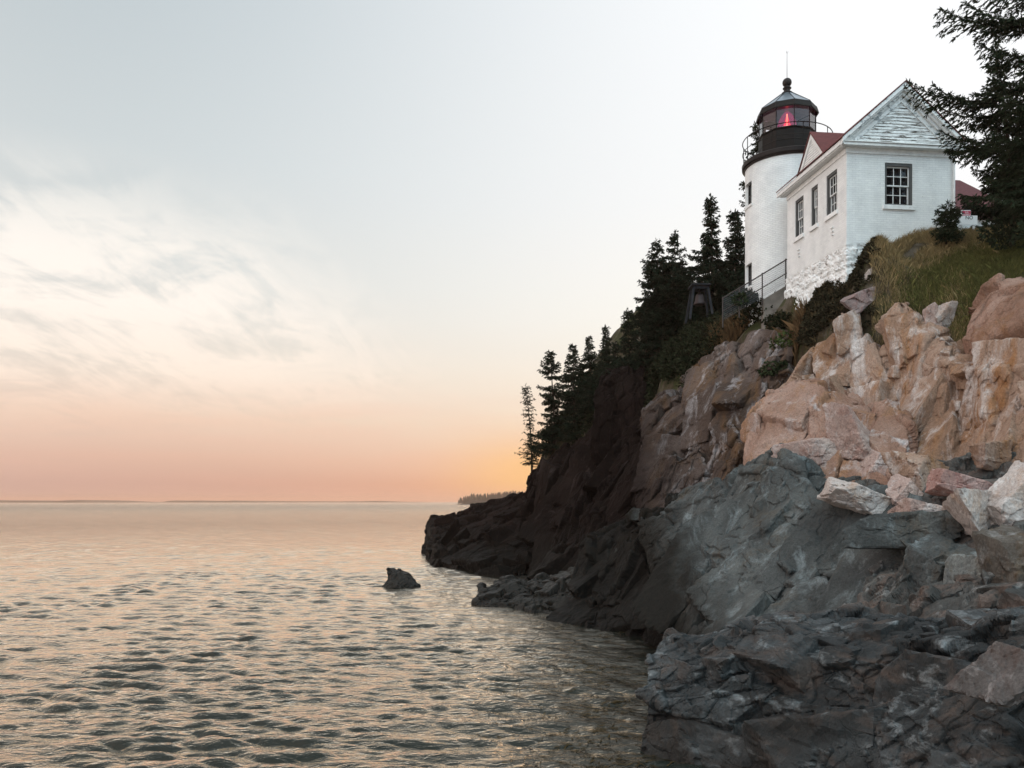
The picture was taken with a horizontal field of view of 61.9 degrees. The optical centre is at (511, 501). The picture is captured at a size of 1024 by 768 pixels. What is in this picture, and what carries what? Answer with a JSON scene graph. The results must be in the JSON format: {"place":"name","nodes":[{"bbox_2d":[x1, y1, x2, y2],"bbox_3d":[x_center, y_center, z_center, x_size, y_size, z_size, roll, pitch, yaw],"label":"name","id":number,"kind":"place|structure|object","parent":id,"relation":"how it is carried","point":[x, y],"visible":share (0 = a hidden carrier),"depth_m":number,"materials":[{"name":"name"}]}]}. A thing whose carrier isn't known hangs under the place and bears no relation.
{"place":"outdoors","nodes":[
{"label":"outdoors","id":0,"kind":"place"},
{"bbox_2d":[0,502,706,767],"bbox_3d":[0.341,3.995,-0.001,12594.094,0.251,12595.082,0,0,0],"label":"water","id":1,"kind":"structure","parent":0,"point":[218,635],"depth_m":22.48,"materials":[{"name":"grey liquid"}]},
{"bbox_2d":[0,500,143,502],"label":"island","id":2,"kind":"structure","parent":1,"relation":"on","point":[63,501],"depth_m":2610.60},
{"bbox_2d":[158,500,270,502],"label":"island","id":3,"kind":"structure","parent":1,"relation":"on","point":[179,501],"depth_m":2905.80,"materials":[{"name":"grey"}]},
{"bbox_2d":[271,501,396,501],"bbox_3d":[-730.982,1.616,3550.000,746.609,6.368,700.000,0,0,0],"label":"island","id":4,"kind":"structure","parent":1,"relation":"on","point":[333,501],"depth_m":3224.41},
{"bbox_2d":[382,567,420,588],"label":"sea rock","id":5,"kind":"object","parent":1,"relation":"in","point":[398,578],"visible":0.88,"depth_m":39.74,"materials":[{"name":"grey stone"}]},
{"bbox_2d":[456,501,486,504],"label":"wooded point","id":6,"kind":"structure","parent":1,"relation":"on","point":[469,503],"depth_m":1006.02,"materials":[{"name":"grey"}]},
{"bbox_2d":[458,490,525,503],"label":"forest","id":7,"kind":"object","parent":6,"relation":"on","point":[477,497],"visible":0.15,"depth_m":1016.90,"materials":[{"name":"green plant"}]},
{"bbox_2d":[471,567,591,613],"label":"tidal rocks","id":8,"kind":"object","parent":1,"relation":"in","point":[543,592],"visible":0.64,"depth_m":32.49,"materials":[{"name":"grey stone"}]},
{"bbox_2d":[421,486,531,576],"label":"headland","id":9,"kind":"structure","parent":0,"point":[479,539],"depth_m":52.98,"materials":[{"name":"brown stone"}]},
{"bbox_2d":[517,385,540,470],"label":"spruce tree","id":10,"kind":"object","parent":9,"relation":"on","point":[530,439],"visible":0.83,"depth_m":57.16,"materials":[{"name":"green plant"}]},
{"bbox_2d":[0,0,1023,501],"label":"sky","id":11,"kind":"structure","parent":0,"point":[251,250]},
{"bbox_2d":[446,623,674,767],"bbox_3d":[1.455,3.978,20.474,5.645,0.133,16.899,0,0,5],"label":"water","id":12,"kind":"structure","parent":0,"point":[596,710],"depth_m":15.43,"materials":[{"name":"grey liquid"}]},
{"bbox_2d":[515,418,641,580],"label":"cliff","id":13,"kind":"structure","parent":0,"point":[574,496],"depth_m":43.85,"materials":[{"name":"brown stone"}]},
{"bbox_2d":[526,350,566,457],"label":"spruce tree","id":14,"kind":"object","parent":13,"relation":"on","point":[551,398],"visible":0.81,"depth_m":55.72,"materials":[{"name":"green plant"}]},
{"bbox_2d":[554,343,586,442],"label":"spruce tree","id":15,"kind":"object","parent":13,"relation":"on","point":[570,407],"visible":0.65,"depth_m":53.83,"materials":[{"name":"green plant"}]},
{"bbox_2d":[546,491,680,646],"bbox_3d":[4.394,2.656,30.500,5.598,6.137,14.226,0,0,14],"label":"rock outcrop","id":16,"kind":"object","parent":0,"point":[611,574],"visible":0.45,"depth_m":28.39,"materials":[{"name":"grey stone"}]},
{"bbox_2d":[630,328,794,508],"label":"cliff","id":17,"kind":"structure","parent":0,"point":[690,431],"depth_m":32.07,"materials":[{"name":"brown stone"}]},
{"bbox_2d":[757,360,787,377],"bbox_3d":[9.398,-4.644,30.454,1.154,0.815,1.453,0,0,0],"label":"bush","id":18,"kind":"object","parent":17,"relation":"on","point":[778,367],"visible":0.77,"depth_m":30.08,"materials":[{"name":"green plant"}]},
{"bbox_2d":[769,329,794,353],"bbox_3d":[10.003,-5.730,31.158,1.287,1.069,1.939,0,0,0],"label":"bush","id":19,"kind":"object","parent":17,"relation":"on","point":[778,340],"visible":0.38,"depth_m":30.61,"materials":[{"name":"green plant"}]},
{"bbox_2d":[625,443,931,634],"bbox_3d":[7.235,1.981,25.966,8.020,7.208,19.297,0,0,0],"label":"rock outcrop","id":20,"kind":"object","parent":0,"point":[759,535],"visible":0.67,"depth_m":21.91,"materials":[{"name":"grey stone"}]},
{"bbox_2d":[537,241,1023,467],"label":"ground","id":21,"kind":"structure","parent":0,"point":[788,303],"depth_m":27.69,"materials":[{"name":"green plant"}]},
{"bbox_2d":[566,336,600,428],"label":"spruce tree","id":22,"kind":"object","parent":21,"relation":"on","point":[588,355],"visible":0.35,"depth_m":52.84,"materials":[{"name":"green plant"}]},
{"bbox_2d":[579,324,614,411],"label":"spruce tree","id":23,"kind":"object","parent":21,"relation":"on","point":[605,357],"visible":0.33,"depth_m":50.96,"materials":[{"name":"green plant"}]},
{"bbox_2d":[591,341,620,404],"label":"spruce tree","id":24,"kind":"object","parent":21,"relation":"on","point":[614,346],"visible":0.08,"depth_m":50.42,"materials":[{"name":"green plant"}]},
{"bbox_2d":[598,308,639,377],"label":"spruce tree","id":25,"kind":"object","parent":21,"relation":"on","point":[627,326],"visible":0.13,"depth_m":49.05,"materials":[{"name":"green plant"}]},
{"bbox_2d":[617,300,659,371],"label":"spruce tree","id":26,"kind":"object","parent":21,"relation":"on","point":[639,356],"visible":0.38,"depth_m":47.83,"materials":[{"name":"green plant"}]},
{"bbox_2d":[531,290,775,464],"bbox_3d":[6.920,-5.437,45.555,4.735,7.633,26.304,0,0,-17],"label":"shrubbery","id":27,"kind":"object","parent":21,"relation":"on","point":[684,349],"visible":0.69,"depth_m":38.96,"materials":[{"name":"green plant"}]},
{"bbox_2d":[633,238,680,352],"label":"spruce tree","id":28,"kind":"object","parent":21,"relation":"on","point":[653,327],"visible":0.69,"depth_m":46.72,"materials":[{"name":"green plant"}]},
{"bbox_2d":[641,230,696,340],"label":"spruce tree","id":29,"kind":"object","parent":21,"relation":"on","point":[668,267],"visible":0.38,"depth_m":46.23,"materials":[{"name":"green plant"}]},
{"bbox_2d":[684,283,712,323],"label":"bell frame","id":30,"kind":"object","parent":21,"relation":"on","point":[699,288],"visible":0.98,"depth_m":41.34,"materials":[{"name":"grey wood"}]},
{"bbox_2d":[655,193,743,326],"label":"spruce tree","id":31,"kind":"object","parent":21,"relation":"on","point":[710,262],"visible":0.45,"depth_m":44.69,"materials":[{"name":"green plant"}]},
{"bbox_2d":[689,209,744,317],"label":"spruce tree","id":32,"kind":"object","parent":21,"relation":"on","point":[734,277],"visible":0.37,"depth_m":43.37,"materials":[{"name":"green plant"}]},
{"bbox_2d":[725,288,758,310],"bbox_3d":[9.069,-7.974,33.439,1.354,0.883,1.389,0,0,0],"label":"bush","id":33,"kind":"object","parent":21,"relation":"on","point":[744,297],"visible":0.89,"depth_m":33.41,"materials":[{"name":"green plant"}]},
{"bbox_2d":[728,121,757,269],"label":"spruce tree","id":34,"kind":"object","parent":21,"relation":"on","point":[753,151],"visible":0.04,"depth_m":46.47,"materials":[{"name":"green plant"}]},
{"bbox_2d":[705,309,791,354],"bbox_3d":[9.116,-4.760,33.996,1.426,4.961,6.044,0,0,-19],"label":"shrubbery","id":35,"kind":"object","parent":21,"relation":"on","point":[778,323],"visible":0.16,"depth_m":31.90,"materials":[{"name":"green plant"}]},
{"bbox_2d":[722,259,786,327],"bbox_3d":[9.384,-8.055,33.075,2.474,2.414,0.052,0,0,25],"label":"railing","id":36,"kind":"object","parent":21,"relation":"on","point":[762,288],"visible":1,"depth_m":33.03,"materials":[{"name":"metal"}]},
{"bbox_2d":[703,294,808,366],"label":"dry weeds","id":37,"kind":"object","parent":21,"relation":"on","point":[794,327],"visible":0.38,"depth_m":34.69,"materials":[{"name":"plant"}]},
{"bbox_2d":[761,287,784,328],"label":"ramp wall","id":38,"kind":"structure","parent":21,"relation":"on","point":[776,299],"depth_m":33.00,"materials":[{"name":"concrete"}]},
{"bbox_2d":[742,51,832,328],"bbox_3d":[11.280,-12.031,35.000,3.588,12.862,3.588,0,0,18],"label":"lighthouse","id":39,"kind":"object","parent":21,"relation":"on","point":[786,118],"visible":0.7,"depth_m":34.00,"materials":[{"name":"white paint"}]},
{"bbox_2d":[744,184,751,211],"bbox_3d":[9.712,-12.465,34.845,0.246,1.010,0.793,0,0,-6],"label":"window","id":40,"kind":"structure","parent":39,"relation":"in","point":[749,187],"depth_m":34.86,"materials":[{"name":"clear glass"}]},
{"bbox_2d":[747,265,752,289],"bbox_3d":[9.713,-9.155,34.825,0.244,1.010,0.779,0,0,-6],"label":"window","id":41,"kind":"structure","parent":39,"relation":"in","point":[749,267],"depth_m":34.86,"materials":[{"name":"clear glass"}]},
{"bbox_2d":[784,236,880,351],"bbox_3d":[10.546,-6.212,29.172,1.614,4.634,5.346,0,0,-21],"label":"weeds","id":42,"kind":"object","parent":21,"relation":"on","point":[852,280],"visible":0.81,"depth_m":28.20,"materials":[{"name":"green plant"}]},
{"bbox_2d":[840,287,874,312],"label":"boulder","id":43,"kind":"object","parent":21,"relation":"on","point":[860,301],"visible":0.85,"depth_m":26.93,"materials":[{"name":"stone"}]},
{"bbox_2d":[862,268,871,280],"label":"boulder","id":44,"kind":"object","parent":21,"relation":"on","point":[868,272],"visible":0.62,"depth_m":27.11,"materials":[{"name":"stone"}]},
{"bbox_2d":[776,80,966,309],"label":"brick house","id":45,"kind":"structure","parent":21,"relation":"on","point":[884,166],"depth_m":28.29,"materials":[{"name":"white brick"}]},
{"bbox_2d":[793,195,803,242],"bbox_3d":[10.638,-10.406,31.459,0.216,1.547,0.810,0,0,-6],"label":"window","id":46,"kind":"structure","parent":45,"relation":"in","point":[799,222],"depth_m":31.63,"materials":[{"name":"clear glass"}]},
{"bbox_2d":[809,184,818,231],"bbox_3d":[10.772,-10.406,30.262,0.216,1.547,0.620,0,0,-6],"label":"window","id":47,"kind":"structure","parent":45,"relation":"in","point":[815,224],"depth_m":30.41,"materials":[{"name":"clear glass"}]},
{"bbox_2d":[824,169,837,221],"bbox_3d":[10.911,-10.406,29.003,0.216,1.547,0.870,0,0,-6],"label":"window","id":48,"kind":"structure","parent":45,"relation":"in","point":[832,210],"depth_m":29.19,"materials":[{"name":"clear glass"}]},
{"bbox_2d":[883,163,915,210],"bbox_3d":[12.775,-10.406,28.250,1.130,1.547,0.216,0,0,-6],"label":"window","id":49,"kind":"structure","parent":45,"relation":"in","point":[898,176],"depth_m":28.32,"materials":[{"name":"white glass"}]},
{"bbox_2d":[863,222,1017,344],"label":"dry grass","id":50,"kind":"structure","parent":21,"relation":"on","point":[925,236],"depth_m":26.94,"materials":[{"name":"green plant"}]},
{"bbox_2d":[961,210,970,229],"bbox_3d":[14.932,-9.248,28.088,0.316,0.661,0.084,0,0,0],"label":"red sign","id":51,"kind":"object","parent":50,"relation":"on","point":[967,212],"visible":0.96,"depth_m":28.05,"materials":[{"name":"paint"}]},
{"bbox_2d":[871,229,1023,340],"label":"grass","id":52,"kind":"structure","parent":21,"relation":"on","point":[967,260],"depth_m":25.59,"materials":[{"name":"green plant"}]},
{"bbox_2d":[929,199,966,245],"bbox_3d":[13.939,-8.918,27.263,1.178,1.557,1.072,0,0,0],"label":"spruce sapling","id":53,"kind":"object","parent":21,"relation":"on","point":[947,230],"visible":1,"depth_m":27.14,"materials":[{"name":"green plant"}]},
{"bbox_2d":[902,36,1023,246],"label":"spruce tree","id":54,"kind":"object","parent":21,"relation":"on","point":[987,121],"visible":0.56,"depth_m":25.22,"materials":[{"name":"green plant"}]},
{"bbox_2d":[957,216,976,230],"bbox_3d":[14.919,-9.017,28.020,0.699,0.714,0.071,0,0,0],"label":"white sign","id":55,"kind":"object","parent":21,"relation":"on","point":[968,220],"visible":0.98,"depth_m":27.99,"materials":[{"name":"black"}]},
{"bbox_2d":[955,180,992,227],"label":"keeper house","id":56,"kind":"structure","parent":21,"relation":"on","point":[961,187],"depth_m":38.03,"materials":[{"name":"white paint"}]},
{"bbox_2d":[932,0,1023,239],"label":"spruce tree","id":57,"kind":"object","parent":21,"relation":"on","point":[1001,27],"visible":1,"depth_m":23.97,"materials":[{"name":"green plant"}]},
{"bbox_2d":[960,130,1023,228],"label":"spruce tree","id":58,"kind":"object","parent":21,"relation":"on","point":[978,211],"visible":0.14,"depth_m":28.48,"materials":[{"name":"green plant"}]},
{"bbox_2d":[976,213,1023,249],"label":"bush","id":59,"kind":"object","parent":21,"relation":"on","point":[1000,235],"visible":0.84,"depth_m":24.75,"materials":[{"name":"green plant"}]},
{"bbox_2d":[635,602,1023,767],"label":"rock ledge","id":60,"kind":"object","parent":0,"point":[855,685],"visible":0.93,"depth_m":11.90,"materials":[{"name":"grey stone"}]},
{"bbox_2d":[943,641,1023,707],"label":"boulder","id":61,"kind":"object","parent":60,"relation":"on","point":[993,674],"visible":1,"depth_m":8.56,"materials":[{"name":"grey stone"}]},
{"bbox_2d":[740,378,919,484],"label":"cliff","id":62,"kind":"structure","parent":0,"point":[792,411],"depth_m":24.79,"materials":[{"name":"beige stone"}]},
{"bbox_2d":[779,302,1023,462],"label":"cliff","id":63,"kind":"structure","parent":0,"point":[954,399],"depth_m":23.79,"materials":[{"name":"beige stone"}]},
{"bbox_2d":[922,302,941,325],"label":"boulder","id":64,"kind":"object","parent":63,"relation":"on","point":[929,312],"visible":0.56,"depth_m":25.09,"materials":[{"name":"beige stone"}]},
{"bbox_2d":[935,336,950,344],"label":"boulder","id":65,"kind":"object","parent":63,"relation":"on","point":[942,339],"visible":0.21,"depth_m":24.37,"materials":[{"name":"stone"}]},
{"bbox_2d":[935,300,957,327],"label":"boulder","id":66,"kind":"object","parent":63,"relation":"on","point":[945,314],"visible":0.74,"depth_m":24.94,"materials":[{"name":"stone"}]},
{"bbox_2d":[962,273,1023,354],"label":"boulder","id":67,"kind":"object","parent":63,"relation":"on","point":[996,310],"visible":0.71,"depth_m":22.72,"materials":[{"name":"brown stone"}]},
{"bbox_2d":[837,452,1023,618],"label":"rubble slope","id":68,"kind":"structure","parent":0,"point":[891,590],"depth_m":15.91,"materials":[{"name":"grey stone"}]},
{"bbox_2d":[771,437,836,464],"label":"boulder","id":69,"kind":"object","parent":68,"relation":"on","point":[818,451],"visible":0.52,"depth_m":23.12,"materials":[{"name":"beige stone"}]},
{"bbox_2d":[822,402,869,460],"bbox_3d":[9.437,-1.696,23.193,1.624,2.019,1.129,0,0,-25],"label":"boulder","id":70,"kind":"object","parent":68,"relation":"on","point":[847,431],"visible":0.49,"depth_m":22.92,"materials":[{"name":"stone"}]},
{"bbox_2d":[817,477,890,514],"bbox_3d":[8.147,-0.076,20.301,1.658,1.033,1.134,0,0,-17],"label":"boulder","id":71,"kind":"object","parent":68,"relation":"on","point":[852,496],"visible":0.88,"depth_m":19.86,"materials":[{"name":"stone"}]},
{"bbox_2d":[859,447,887,477],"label":"boulder","id":72,"kind":"object","parent":68,"relation":"on","point":[872,461],"visible":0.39,"depth_m":22.25,"materials":[{"name":"stone"}]},
{"bbox_2d":[841,510,963,549],"bbox_3d":[8.132,0.596,18.008,2.438,0.878,1.504,0,0,0],"label":"boulder","id":73,"kind":"object","parent":68,"relation":"on","point":[896,531],"visible":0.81,"depth_m":17.63,"materials":[{"name":"grey stone"}]},
{"bbox_2d":[885,474,923,505],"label":"boulder","id":74,"kind":"object","parent":68,"relation":"on","point":[900,487],"visible":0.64,"depth_m":19.98,"materials":[{"name":"beige stone"}]},
{"bbox_2d":[887,497,941,513],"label":"boulder","id":75,"kind":"object","parent":68,"relation":"on","point":[905,504],"visible":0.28,"depth_m":18.39,"materials":[{"name":"beige stone"}]},
{"bbox_2d":[881,450,948,490],"bbox_3d":[10.091,-0.691,21.073,1.340,1.137,1.225,0,0,-21],"label":"boulder","id":76,"kind":"object","parent":68,"relation":"on","point":[915,468],"visible":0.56,"depth_m":20.69,"materials":[{"name":"beige stone"}]},
{"bbox_2d":[902,534,975,587],"bbox_3d":[8.235,1.518,16.402,0.982,1.744,1.145,0,0,-29],"label":"boulder","id":77,"kind":"object","parent":68,"relation":"on","point":[926,557],"visible":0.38,"depth_m":16.36,"materials":[{"name":"grey stone"}]},
{"bbox_2d":[925,468,992,496],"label":"boulder","id":78,"kind":"object","parent":68,"relation":"on","point":[943,482],"visible":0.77,"depth_m":18.75,"materials":[{"name":"pink stone"}]},
{"bbox_2d":[943,552,981,583],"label":"boulder","id":79,"kind":"object","parent":68,"relation":"on","point":[955,564],"visible":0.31,"depth_m":15.51,"materials":[{"name":"grey stone"}]},
{"bbox_2d":[941,488,990,536],"bbox_3d":[9.155,0.291,17.257,1.769,1.121,1.019,0,0,-31],"label":"boulder","id":80,"kind":"object","parent":68,"relation":"on","point":[966,508],"visible":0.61,"depth_m":16.76,"materials":[{"name":"stone"}]},
{"bbox_2d":[968,439,1012,470],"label":"boulder","id":81,"kind":"object","parent":68,"relation":"on","point":[992,455],"visible":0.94,"depth_m":19.97,"materials":[{"name":"beige stone"}]},
{"bbox_2d":[972,523,1023,582],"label":"boulder","id":82,"kind":"object","parent":68,"relation":"on","point":[1000,552],"visible":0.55,"depth_m":14.56,"materials":[{"name":"grey stone"}]},
{"bbox_2d":[987,460,1023,525],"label":"boulder","id":83,"kind":"object","parent":68,"relation":"on","point":[1005,504],"visible":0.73,"depth_m":16.62,"materials":[{"name":"stone"}]}
]}

